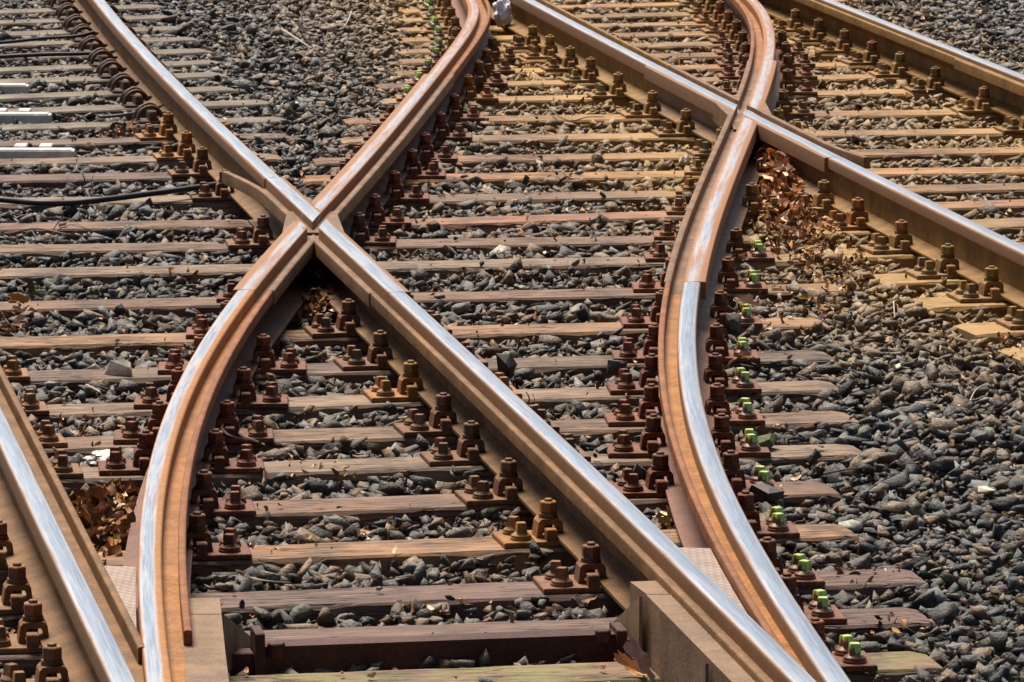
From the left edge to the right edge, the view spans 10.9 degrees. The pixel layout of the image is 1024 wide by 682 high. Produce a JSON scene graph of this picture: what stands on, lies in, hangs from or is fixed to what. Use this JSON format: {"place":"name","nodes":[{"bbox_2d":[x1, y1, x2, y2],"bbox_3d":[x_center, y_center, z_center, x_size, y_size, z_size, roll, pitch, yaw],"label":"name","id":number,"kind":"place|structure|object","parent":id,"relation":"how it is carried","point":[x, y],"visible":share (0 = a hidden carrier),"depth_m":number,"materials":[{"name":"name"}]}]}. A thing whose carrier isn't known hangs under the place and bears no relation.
{"place":"outdoors","nodes":[
{"label":"outdoors","id":0,"kind":"place"},
{"bbox_2d":[304,148,1023,681],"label":"ground","id":1,"kind":"structure","parent":0,"point":[934,552],"depth_m":15.07,"materials":[{"name":"gravel"}]},
{"bbox_2d":[0,37,198,52],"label":"concrete sleeper","id":2,"kind":"object","parent":1,"relation":"on","point":[52,45],"visible":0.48,"depth_m":28.35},
{"bbox_2d":[0,172,214,196],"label":"wooden sleeper","id":3,"kind":"object","parent":1,"relation":"on","point":[53,181],"visible":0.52,"depth_m":22.66,"materials":[{"name":"brown wood"}]},
{"bbox_2d":[0,60,217,78],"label":"concrete sleeper","id":4,"kind":"object","parent":1,"relation":"on","point":[90,69],"visible":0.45,"depth_m":27.13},
{"bbox_2d":[0,72,229,89],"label":"concrete sleeper","id":5,"kind":"object","parent":1,"relation":"on","point":[73,82],"visible":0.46,"depth_m":26.57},
{"bbox_2d":[0,86,238,107],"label":"concrete sleeper","id":6,"kind":"object","parent":1,"relation":"on","point":[55,97],"visible":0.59,"depth_m":25.89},
{"bbox_2d":[0,195,248,219],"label":"wooden sleeper","id":7,"kind":"object","parent":1,"relation":"on","point":[179,203],"visible":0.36,"depth_m":21.92,"materials":[{"name":"brown wood"}]},
{"bbox_2d":[0,220,253,242],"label":"wooden sleeper","id":8,"kind":"object","parent":1,"relation":"on","point":[178,227],"visible":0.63,"depth_m":21.15,"materials":[{"name":"brown wood"}]},
{"bbox_2d":[0,153,282,174],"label":"wooden sleeper","id":9,"kind":"object","parent":1,"relation":"on","point":[134,163],"visible":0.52,"depth_m":23.26,"materials":[{"name":"brown wood"}]},
{"bbox_2d":[8,99,275,122],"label":"concrete sleeper","id":10,"kind":"object","parent":1,"relation":"on","point":[217,107],"visible":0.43,"depth_m":25.33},
{"bbox_2d":[0,117,286,138],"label":"concrete sleeper","id":11,"kind":"object","parent":1,"relation":"on","point":[82,127],"visible":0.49,"depth_m":24.59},
{"bbox_2d":[0,133,291,152],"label":"wooden sleeper","id":12,"kind":"object","parent":1,"relation":"on","point":[134,144],"visible":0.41,"depth_m":23.97,"materials":[{"name":"brown wood"}]},
{"bbox_2d":[134,111,239,140],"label":"rail fastening","id":13,"kind":"object","parent":12,"relation":"on","point":[165,129],"visible":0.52,"depth_m":24.06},
{"bbox_2d":[69,0,279,218],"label":"plain rail","id":14,"kind":"object","parent":13,"relation":"on","point":[227,148],"visible":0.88,"depth_m":24.18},
{"bbox_2d":[0,235,750,266],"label":"wooden sleeper","id":15,"kind":"object","parent":1,"relation":"on","point":[486,246],"visible":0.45,"depth_m":20.61,"materials":[{"name":"brown wood"}]},
{"bbox_2d":[225,214,272,247],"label":"rail fastening","id":16,"kind":"object","parent":15,"relation":"on","point":[240,239],"visible":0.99,"depth_m":20.56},
{"bbox_2d":[350,212,395,245],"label":"rail fastening","id":17,"kind":"object","parent":15,"relation":"on","point":[382,237],"visible":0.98,"depth_m":20.62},
{"bbox_2d":[0,254,806,295],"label":"wooden sleeper","id":18,"kind":"object","parent":1,"relation":"on","point":[402,269],"visible":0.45,"depth_m":20.01,"materials":[{"name":"brown wood"}]},
{"bbox_2d":[643,227,774,261],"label":"rail fastening","id":19,"kind":"object","parent":18,"relation":"on","point":[657,252],"visible":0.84,"depth_m":20.19,"materials":[{"name":"green paint"}]},
{"bbox_2d":[0,317,830,362],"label":"wooden sleeper","id":20,"kind":"object","parent":1,"relation":"on","point":[573,333],"visible":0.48,"depth_m":18.36,"materials":[{"name":"brown wood"}]},
{"bbox_2d":[304,298,451,337],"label":"rail fastening","id":21,"kind":"object","parent":20,"relation":"on","point":[322,326],"visible":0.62,"depth_m":18.38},
{"bbox_2d":[222,74,453,343],"bbox_3d":[-0.707,-0.616,21.541,0.886,0.176,7.057,0,9,0],"label":"rail crossing","id":22,"kind":"object","parent":21,"relation":"on","point":[304,229],"visible":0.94,"depth_m":19.91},
{"bbox_2d":[620,290,762,327],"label":"rail fastening","id":23,"kind":"object","parent":20,"relation":"on","point":[635,318],"visible":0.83,"depth_m":18.57,"materials":[{"name":"green paint"}]},
{"bbox_2d":[9,350,833,402],"bbox_3d":[-0.378,0.164,17.729,2.922,0.170,0.228,-2,9,-10],"label":"wooden sleeper","id":24,"kind":"object","parent":1,"relation":"on","point":[586,366],"visible":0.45,"depth_m":17.64,"materials":[{"name":"brown wood"}]},
{"bbox_2d":[157,334,305,373],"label":"rail fastening","id":25,"kind":"object","parent":24,"relation":"on","point":[290,362],"visible":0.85,"depth_m":17.59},
{"bbox_2d":[123,290,275,681],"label":"grooved rail","id":26,"kind":"object","parent":25,"relation":"on","point":[158,554],"visible":0.98,"depth_m":14.68,"materials":[{"name":"metal"}]},
{"bbox_2d":[104,566,136,628],"bbox_3d":[-0.926,0.649,13.231,0.101,0.012,0.983,-2,9,-10],"label":"tread plate","id":27,"kind":"object","parent":26,"relation":"attached to","point":[123,578],"visible":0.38,"depth_m":13.46,"materials":[{"name":"metal"}]},
{"bbox_2d":[334,328,487,370],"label":"rail fastening","id":28,"kind":"object","parent":24,"relation":"on","point":[374,359],"visible":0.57,"depth_m":17.67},
{"bbox_2d":[612,323,759,361],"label":"rail fastening","id":29,"kind":"object","parent":24,"relation":"on","point":[628,351],"visible":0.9,"depth_m":17.82,"materials":[{"name":"green paint"}]},
{"bbox_2d":[655,282,850,681],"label":"grooved rail","id":30,"kind":"object","parent":24,"relation":"on","point":[706,510],"visible":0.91,"depth_m":14.64,"materials":[{"name":"metal"}]},
{"bbox_2d":[0,283,847,331],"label":"wooden sleeper","id":31,"kind":"object","parent":1,"relation":"on","point":[607,297],"visible":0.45,"depth_m":19.22,"materials":[{"name":"brown wood"}]},
{"bbox_2d":[632,257,767,291],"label":"rail fastening","id":32,"kind":"object","parent":31,"relation":"on","point":[727,272],"visible":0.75,"depth_m":19.39,"materials":[{"name":"green paint"}]},
{"bbox_2d":[0,523,858,595],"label":"wooden sleeper","id":33,"kind":"object","parent":1,"relation":"on","point":[342,555],"visible":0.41,"depth_m":14.59,"materials":[{"name":"brown wood"}]},
{"bbox_2d":[186,511,251,559],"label":"rail fastening","id":34,"kind":"object","parent":33,"relation":"on","point":[230,546],"visible":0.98,"depth_m":14.48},
{"bbox_2d":[492,498,563,547],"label":"rail fastening","id":35,"kind":"object","parent":33,"relation":"on","point":[516,533],"visible":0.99,"depth_m":14.67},
{"bbox_2d":[737,490,799,537],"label":"rail fastening","id":36,"kind":"object","parent":33,"relation":"on","point":[776,524],"visible":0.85,"depth_m":14.79,"materials":[{"name":"green paint"}]},
{"bbox_2d":[27,380,839,429],"bbox_3d":[-0.351,0.264,17.082,2.846,0.170,0.217,-2,9,-11],"label":"wooden sleeper","id":37,"kind":"object","parent":1,"relation":"on","point":[794,392],"visible":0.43,"depth_m":17.02,"materials":[{"name":"brown wood"}]},
{"bbox_2d":[133,366,287,408],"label":"rail fastening","id":38,"kind":"object","parent":37,"relation":"on","point":[270,397],"visible":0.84,"depth_m":16.91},
{"bbox_2d":[363,360,521,401],"bbox_3d":[-0.221,0.115,17.102,0.484,0.116,0.176,-2,9,-10],"label":"rail fastening","id":39,"kind":"object","parent":37,"relation":"on","point":[382,390],"visible":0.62,"depth_m":17.05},
{"bbox_2d":[606,352,761,393],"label":"rail fastening","id":40,"kind":"object","parent":37,"relation":"on","point":[739,382],"visible":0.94,"depth_m":17.19,"materials":[{"name":"green paint"}]},
{"bbox_2d":[44,411,860,462],"bbox_3d":[-0.312,0.358,16.480,2.800,0.169,0.230,-2,9,-11],"label":"wooden sleeper","id":41,"kind":"object","parent":1,"relation":"on","point":[318,439],"visible":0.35,"depth_m":16.46,"materials":[{"name":"brown wood"}]},
{"bbox_2d":[113,400,273,443],"bbox_3d":[-0.964,0.237,16.316,0.484,0.116,0.176,-1,9,-3],"label":"rail fastening","id":42,"kind":"object","parent":41,"relation":"on","point":[257,429],"visible":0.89,"depth_m":16.28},
{"bbox_2d":[393,392,559,436],"bbox_3d":[-0.110,0.212,16.479,0.484,0.116,0.176,-2,9,-12],"label":"rail fastening","id":43,"kind":"object","parent":41,"relation":"on","point":[415,423],"visible":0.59,"depth_m":16.43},
{"bbox_2d":[604,383,764,425],"bbox_3d":[0.531,0.188,16.631,0.484,0.116,0.176,-1,9,-4],"label":"rail fastening","id":44,"kind":"object","parent":41,"relation":"on","point":[744,413],"visible":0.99,"depth_m":16.60,"materials":[{"name":"green paint"}]},
{"bbox_2d":[78,481,840,543],"bbox_3d":[-0.321,0.540,15.302,2.541,0.170,0.221,-2,9,-11],"label":"wooden sleeper","id":45,"kind":"object","parent":1,"relation":"on","point":[448,508],"visible":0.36,"depth_m":15.24,"materials":[{"name":"brown wood"}]},
{"bbox_2d":[191,469,255,515],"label":"rail fastening","id":46,"kind":"object","parent":45,"relation":"on","point":[236,502],"visible":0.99,"depth_m":15.11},
{"bbox_2d":[454,457,522,505],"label":"rail fastening","id":47,"kind":"object","parent":45,"relation":"on","point":[477,491],"visible":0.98,"depth_m":15.29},
{"bbox_2d":[368,292,816,681],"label":"rail","id":48,"kind":"object","parent":47,"relation":"on","point":[625,534],"visible":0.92,"depth_m":14.73,"materials":[{"name":"metal"}]},
{"bbox_2d":[614,581,754,681],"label":"steel cover box","id":49,"kind":"object","parent":48,"relation":"on","point":[670,634],"visible":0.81,"depth_m":12.87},
{"bbox_2d":[679,547,746,612],"bbox_3d":[0.530,0.600,13.319,0.094,0.012,0.912,-1,9,-9],"label":"tread plate","id":50,"kind":"object","parent":48,"relation":"attached to","point":[704,560],"visible":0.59,"depth_m":13.51,"materials":[{"name":"metal"}]},
{"bbox_2d":[611,450,781,497],"bbox_3d":[0.526,0.372,15.445,0.484,0.116,0.176,-1,9,-6],"label":"rail fastening","id":51,"kind":"object","parent":45,"relation":"on","point":[628,484],"visible":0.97,"depth_m":15.41,"materials":[{"name":"green paint"}]},
{"bbox_2d":[0,568,925,633],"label":"wooden sleeper","id":52,"kind":"object","parent":1,"relation":"on","point":[361,602],"visible":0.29,"depth_m":13.99,"materials":[{"name":"brown wood"}]},
{"bbox_2d":[0,562,32,614],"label":"rail fastening","id":53,"kind":"object","parent":52,"relation":"on","point":[15,583],"visible":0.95,"depth_m":13.78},
{"bbox_2d":[533,541,606,593],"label":"rail fastening","id":54,"kind":"object","parent":52,"relation":"on","point":[558,578],"visible":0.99,"depth_m":14.05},
{"bbox_2d":[759,536,824,586],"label":"rail fastening","id":55,"kind":"object","parent":52,"relation":"on","point":[802,570],"visible":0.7,"depth_m":14.12,"materials":[{"name":"green paint"}]},
{"bbox_2d":[59,444,866,493],"bbox_3d":[-0.293,0.442,15.937,2.722,0.169,0.216,-2,9,-10],"label":"wooden sleeper","id":56,"kind":"object","parent":1,"relation":"on","point":[781,455],"visible":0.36,"depth_m":15.86,"materials":[{"name":"brown wood"}]},
{"bbox_2d":[98,428,264,474],"bbox_3d":[-0.971,0.317,15.802,0.484,0.116,0.176,-1,9,-5],"label":"rail fastening","id":57,"kind":"object","parent":56,"relation":"on","point":[246,460],"visible":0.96,"depth_m":15.77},
{"bbox_2d":[420,420,590,465],"bbox_3d":[-0.020,0.290,15.973,0.484,0.116,0.176,-2,9,-10],"label":"rail fastening","id":58,"kind":"object","parent":56,"relation":"on","point":[466,452],"visible":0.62,"depth_m":15.93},
{"bbox_2d":[605,413,770,457],"bbox_3d":[0.524,0.274,16.078,0.484,0.116,0.176,0,9,-2],"label":"rail fastening","id":59,"kind":"object","parent":56,"relation":"on","point":[622,445],"visible":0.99,"depth_m":16.04,"materials":[{"name":"green paint"}]},
{"bbox_2d":[0,607,933,678],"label":"wooden sleeper","id":60,"kind":"object","parent":1,"relation":"on","point":[916,621],"visible":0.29,"depth_m":13.59,"materials":[{"name":"brown wood"}]},
{"bbox_2d":[0,599,48,653],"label":"rail fastening","id":61,"kind":"object","parent":60,"relation":"on","point":[25,638],"visible":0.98,"depth_m":13.31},
{"bbox_2d":[780,572,846,623],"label":"rail fastening","id":62,"kind":"object","parent":60,"relation":"on","point":[820,606],"visible":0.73,"depth_m":13.65,"materials":[{"name":"green paint"}]},
{"bbox_2d":[0,0,1023,681],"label":"ballast","id":63,"kind":"structure","parent":1,"relation":"on","point":[880,398],"depth_m":18.73,"materials":[{"name":"gravel"}]},
{"bbox_2d":[0,143,74,158],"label":"cover box","id":64,"kind":"object","parent":63,"relation":"on","point":[43,150],"visible":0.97,"depth_m":23.42,"materials":[{"name":"white metal"}]},
{"bbox_2d":[0,365,144,681],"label":"grooved rail","id":65,"kind":"object","parent":63,"relation":"on","point":[94,633],"visible":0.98,"depth_m":13.70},
{"bbox_2d":[0,181,217,205],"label":"cable","id":66,"kind":"object","parent":63,"relation":"on","point":[103,199],"visible":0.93,"depth_m":21.69,"materials":[{"name":"black rubber"}]},
{"bbox_2d":[184,597,249,681],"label":"steel cover box","id":67,"kind":"object","parent":63,"relation":"on","point":[218,638],"visible":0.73,"depth_m":12.76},
{"bbox_2d":[230,622,630,674],"bbox_3d":[-0.171,0.770,13.186,1.035,0.142,0.210,-2,9,-10],"label":"tie","id":68,"kind":"object","parent":63,"relation":"on","point":[335,655],"visible":0.83,"depth_m":13.20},
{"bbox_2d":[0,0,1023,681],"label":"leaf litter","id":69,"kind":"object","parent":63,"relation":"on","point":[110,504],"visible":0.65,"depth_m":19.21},
{"bbox_2d":[228,651,943,681],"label":"wooden sleeper","id":70,"kind":"object","parent":1,"relation":"on","point":[896,666],"visible":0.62,"depth_m":13.05,"materials":[{"name":"brown wood"}]},
{"bbox_2d":[0,642,68,681],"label":"rail fastening","id":71,"kind":"object","parent":70,"relation":"on","point":[50,666],"visible":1,"depth_m":12.81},
{"bbox_2d":[808,617,877,671],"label":"rail fastening","id":72,"kind":"object","parent":70,"relation":"on","point":[849,655],"visible":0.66,"depth_m":13.10,"materials":[{"name":"green paint"}]},
{"bbox_2d":[394,20,786,37],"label":"wooden sleeper","id":73,"kind":"object","parent":1,"relation":"on","point":[502,31],"visible":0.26,"depth_m":29.30,"materials":[{"name":"brown wood"}]},
{"bbox_2d":[392,31,809,46],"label":"wooden sleeper","id":74,"kind":"object","parent":1,"relation":"on","point":[662,36],"visible":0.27,"depth_m":28.78,"materials":[{"name":"brown wood"}]},
{"bbox_2d":[393,39,835,56],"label":"wooden sleeper","id":75,"kind":"object","parent":1,"relation":"on","point":[672,46],"visible":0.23,"depth_m":28.23,"materials":[{"name":"brown wood"}]},
{"bbox_2d":[488,0,669,101],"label":"grooved rail","id":76,"kind":"object","parent":75,"relation":"on","point":[611,54],"visible":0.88,"depth_m":27.04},
{"bbox_2d":[714,0,784,93],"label":"grooved rail","id":77,"kind":"object","parent":75,"relation":"on","point":[753,17],"visible":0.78,"depth_m":27.36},
{"bbox_2d":[758,0,979,93],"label":"grooved rail","id":78,"kind":"object","parent":75,"relation":"on","point":[924,55],"visible":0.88,"depth_m":27.36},
{"bbox_2d":[398,0,858,17],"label":"wooden sleeper","id":79,"kind":"object","parent":1,"relation":"on","point":[571,10],"visible":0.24,"depth_m":30.47,"materials":[{"name":"brown wood"}]},
{"bbox_2d":[397,9,861,26],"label":"wooden sleeper","id":80,"kind":"object","parent":1,"relation":"on","point":[648,17],"visible":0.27,"depth_m":29.88,"materials":[{"name":"brown wood"}]},
{"bbox_2d":[398,50,862,67],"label":"wooden sleeper","id":81,"kind":"object","parent":1,"relation":"on","point":[710,57],"visible":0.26,"depth_m":27.67,"materials":[{"name":"brown wood"}]},
{"bbox_2d":[393,62,890,80],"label":"wooden sleeper","id":82,"kind":"object","parent":1,"relation":"on","point":[822,67],"visible":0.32,"depth_m":27.14,"materials":[{"name":"brown wood"}]},
{"bbox_2d":[374,74,925,95],"bbox_3d":[0.783,-1.204,26.562,2.932,0.170,0.213,-2,9,-10],"label":"wooden sleeper","id":83,"kind":"object","parent":1,"relation":"on","point":[850,79],"visible":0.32,"depth_m":26.49,"materials":[{"name":"brown wood"}]},
{"bbox_2d":[301,166,1023,191],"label":"wooden sleeper","id":84,"kind":"object","parent":1,"relation":"on","point":[498,180],"visible":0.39,"depth_m":22.76,"materials":[{"name":"brown wood"}]},
{"bbox_2d":[330,149,445,178],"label":"rail fastening","id":85,"kind":"object","parent":84,"relation":"on","point":[433,171],"visible":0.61,"depth_m":22.66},
{"bbox_2d":[312,147,1023,174],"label":"wooden sleeper","id":86,"kind":"object","parent":1,"relation":"on","point":[1000,154],"visible":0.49,"depth_m":23.46,"materials":[{"name":"brown wood"}]},
{"bbox_2d":[342,109,1005,132],"bbox_3d":[0.837,-0.964,25.010,3.244,0.170,0.230,-1,9,-7],"label":"wooden sleeper","id":87,"kind":"object","parent":1,"relation":"on","point":[865,115],"visible":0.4,"depth_m":24.96,"materials":[{"name":"brown wood"}]},
{"bbox_2d":[620,90,662,117],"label":"rail fastening","id":88,"kind":"object","parent":87,"relation":"on","point":[633,110],"visible":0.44,"depth_m":24.93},
{"bbox_2d":[637,60,869,328],"bbox_3d":[0.981,-0.683,21.978,0.937,0.176,7.407,0,9,0],"label":"rail crossing","id":89,"kind":"object","parent":88,"relation":"on","point":[745,119],"visible":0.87,"depth_m":22.22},
{"bbox_2d":[950,86,996,113],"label":"rail fastening","id":90,"kind":"object","parent":87,"relation":"on","point":[965,105],"visible":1,"depth_m":25.12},
{"bbox_2d":[954,58,1023,121],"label":"grooved rail","id":91,"kind":"object","parent":90,"relation":"on","point":[1004,85],"visible":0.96,"depth_m":25.14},
{"bbox_2d":[378,89,974,109],"bbox_3d":[0.863,-1.098,25.881,3.024,0.170,0.218,-1,9,-9],"label":"wooden sleeper","id":92,"kind":"object","parent":1,"relation":"on","point":[540,101],"visible":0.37,"depth_m":25.80,"materials":[{"name":"brown wood"}]},
{"bbox_2d":[396,74,498,100],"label":"rail fastening","id":93,"kind":"object","parent":92,"relation":"on","point":[486,94],"visible":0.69,"depth_m":25.62,"materials":[{"name":"brown metal"}]},
{"bbox_2d":[428,0,491,107],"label":"grooved rail","id":94,"kind":"object","parent":93,"relation":"on","point":[461,55],"visible":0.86,"depth_m":26.74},
{"bbox_2d":[339,128,1023,152],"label":"wooden sleeper","id":95,"kind":"object","parent":1,"relation":"on","point":[549,141],"visible":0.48,"depth_m":24.20,"materials":[{"name":"brown wood"}]},
{"bbox_2d":[368,199,1023,241],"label":"wooden sleeper","id":96,"kind":"object","parent":1,"relation":"on","point":[486,224],"visible":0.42,"depth_m":21.41,"materials":[{"name":"brown wood"}]},
{"bbox_2d":[365,194,411,225],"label":"rail fastening","id":97,"kind":"object","parent":96,"relation":"on","point":[396,217],"visible":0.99,"depth_m":21.18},
{"bbox_2d":[664,182,782,214],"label":"rail fastening","id":98,"kind":"object","parent":96,"relation":"on","point":[751,197],"visible":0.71,"depth_m":21.53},
{"bbox_2d":[383,183,1023,216],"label":"wooden sleeper","id":99,"kind":"object","parent":1,"relation":"on","point":[639,198],"visible":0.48,"depth_m":22.09,"materials":[{"name":"brown wood"}]},
{"bbox_2d":[783,218,1023,251],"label":"wooden sleeper","id":100,"kind":"object","parent":1,"relation":"on","point":[1014,226],"visible":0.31,"depth_m":21.13,"materials":[{"name":"brown wood"}]},
{"bbox_2d":[817,197,870,230],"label":"rail fastening","id":101,"kind":"object","parent":100,"relation":"on","point":[854,220],"visible":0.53,"depth_m":21.07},
{"bbox_2d":[866,273,978,298],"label":"wooden sleeper","id":102,"kind":"object","parent":1,"relation":"on","point":[911,283],"visible":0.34,"depth_m":19.66,"materials":[{"name":"brown wood"}]},
{"bbox_2d":[904,243,962,278],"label":"rail fastening","id":103,"kind":"object","parent":102,"relation":"on","point":[946,263],"visible":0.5,"depth_m":19.75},
{"bbox_2d":[838,242,1023,270],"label":"wooden sleeper","id":104,"kind":"object","parent":1,"relation":"on","point":[906,260],"visible":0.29,"depth_m":20.32,"materials":[{"name":"brown wood"}]},
{"bbox_2d":[859,219,915,253],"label":"rail fastening","id":105,"kind":"object","parent":104,"relation":"on","point":[900,239],"visible":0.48,"depth_m":20.41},
{"bbox_2d":[828,157,1023,308],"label":"plain rail","id":106,"kind":"object","parent":105,"relation":"on","point":[933,227],"visible":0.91,"depth_m":20.26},
{"bbox_2d":[908,296,1023,332],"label":"wooden sleeper","id":107,"kind":"object","parent":1,"relation":"on","point":[938,305],"visible":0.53,"depth_m":19.07,"materials":[{"name":"brown wood"}]},
{"bbox_2d":[947,265,1006,302],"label":"rail fastening","id":108,"kind":"object","parent":107,"relation":"on","point":[991,287],"visible":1,"depth_m":19.17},
{"bbox_2d":[953,322,1023,347],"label":"wooden sleeper","id":109,"kind":"object","parent":1,"relation":"on","point":[970,331],"visible":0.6,"depth_m":18.48,"materials":[{"name":"brown wood"}]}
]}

